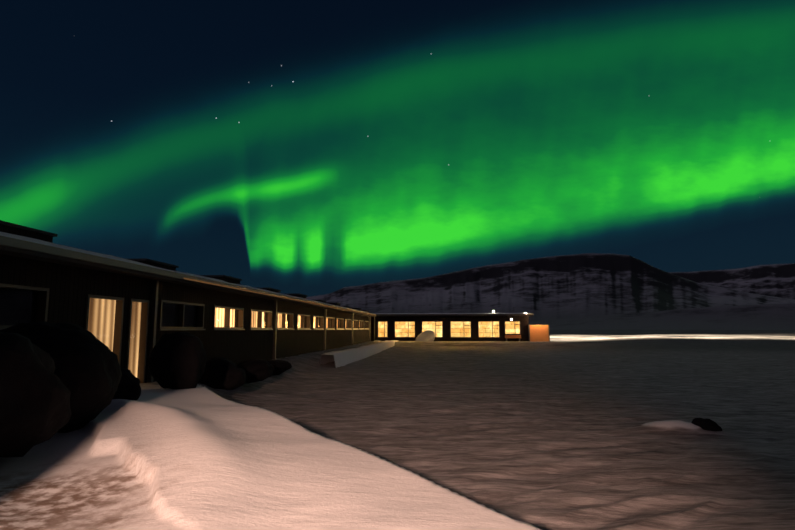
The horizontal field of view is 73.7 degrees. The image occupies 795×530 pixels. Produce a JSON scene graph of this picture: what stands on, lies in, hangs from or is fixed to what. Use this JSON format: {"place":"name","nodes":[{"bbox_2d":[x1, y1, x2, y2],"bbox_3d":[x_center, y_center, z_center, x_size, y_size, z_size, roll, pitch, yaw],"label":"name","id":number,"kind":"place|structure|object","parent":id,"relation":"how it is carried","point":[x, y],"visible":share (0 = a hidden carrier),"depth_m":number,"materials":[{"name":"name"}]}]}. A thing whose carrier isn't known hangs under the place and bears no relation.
{"place":"outdoors","nodes":[
{"label":"outdoors","id":0,"kind":"place"},
{"bbox_2d":[0,330,794,529],"bbox_3d":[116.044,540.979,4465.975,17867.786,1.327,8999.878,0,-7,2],"label":"ground snow","id":1,"kind":"structure","parent":0,"point":[595,430],"depth_m":6.45,"materials":[{"name":"white snow"}]},
{"bbox_2d":[0,332,71,457],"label":"rock","id":2,"kind":"object","parent":1,"relation":"on","point":[35,392],"visible":1,"depth_m":4.46,"materials":[{"name":"black stone"}]},
{"bbox_2d":[0,322,121,432],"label":"rock","id":3,"kind":"object","parent":1,"relation":"on","point":[87,372],"visible":0.62,"depth_m":5.57,"materials":[{"name":"black stone"}]},
{"bbox_2d":[113,368,140,400],"bbox_3d":[-3.754,1.656,7.002,0.666,0.601,0.597,-6,-9,41],"label":"rock","id":4,"kind":"object","parent":1,"relation":"on","point":[129,388],"visible":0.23,"depth_m":6.89,"materials":[{"name":"black stone"}]},
{"bbox_2d":[148,332,206,389],"bbox_3d":[-3.792,1.699,9.188,0.886,1.085,0.855,0,-7,2],"label":"rock","id":5,"kind":"object","parent":1,"relation":"on","point":[176,360],"visible":0.96,"depth_m":8.90,"materials":[{"name":"black stone"}]},
{"bbox_2d":[0,220,375,382],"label":"hotel wing","id":6,"kind":"structure","parent":1,"relation":"on","point":[128,314],"depth_m":12.73,"materials":[{"name":"brown wood"}]},
{"bbox_2d":[0,232,373,313],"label":"roof snow","id":7,"kind":"structure","parent":6,"relation":"on","point":[24,238],"depth_m":10.77,"materials":[{"name":"white snow"}]},
{"bbox_2d":[198,357,245,389],"bbox_3d":[-4.011,2.455,12.004,1.223,0.730,1.020,-4,-8,28],"label":"rock","id":8,"kind":"object","parent":1,"relation":"on","point":[223,373],"visible":0.83,"depth_m":11.63,"materials":[{"name":"black stone"}]},
{"bbox_2d":[237,358,274,383],"bbox_3d":[-4.054,2.936,14.705,1.222,0.690,1.454,0,-7,2],"label":"rock","id":9,"kind":"object","parent":1,"relation":"on","point":[257,369],"visible":0.75,"depth_m":14.26,"materials":[{"name":"black stone"}]},
{"bbox_2d":[267,360,291,374],"bbox_3d":[-4.097,3.439,17.740,1.104,0.520,0.980,3,-7,-21],"label":"rock","id":10,"kind":"object","parent":1,"relation":"on","point":[280,366],"visible":0.54,"depth_m":17.50,"materials":[{"name":"black stone"}]},
{"bbox_2d":[319,340,397,367],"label":"wall","id":11,"kind":"structure","parent":1,"relation":"on","point":[343,357],"depth_m":27.69,"materials":[{"name":"grey concrete"}]},
{"bbox_2d":[415,330,434,341],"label":"rock","id":12,"kind":"object","parent":1,"relation":"on","point":[427,336],"visible":0.79,"depth_m":53.42,"materials":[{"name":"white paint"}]},
{"bbox_2d":[375,311,549,341],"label":"restaurant block","id":13,"kind":"structure","parent":1,"relation":"on","point":[468,327],"depth_m":54.13,"materials":[{"name":"wood"}]},
{"bbox_2d":[374,313,531,313],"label":"roof snow","id":14,"kind":"structure","parent":13,"relation":"on","point":[451,313],"depth_m":53.79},
{"bbox_2d":[395,341,576,346],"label":"snowy terrace","id":15,"kind":"structure","parent":1,"relation":"on","point":[491,343],"depth_m":49.65,"materials":[{"name":"white snow"}]},
{"bbox_2d":[691,418,721,431],"bbox_3d":[5.157,2.814,8.861,0.527,0.507,0.441,0,-7,2],"label":"rock","id":16,"kind":"object","parent":1,"relation":"on","point":[707,424],"visible":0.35,"depth_m":8.74,"materials":[{"name":"black stone"}]},
{"bbox_2d":[0,0,794,296],"label":"sky","id":17,"kind":"structure","parent":0,"point":[311,148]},
{"bbox_2d":[306,253,794,329],"bbox_3d":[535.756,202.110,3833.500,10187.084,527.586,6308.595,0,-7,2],"label":"mountain terrain","id":18,"kind":"structure","parent":0,"point":[590,291],"depth_m":2323.05,"materials":[{"name":"white snow"}]}
]}

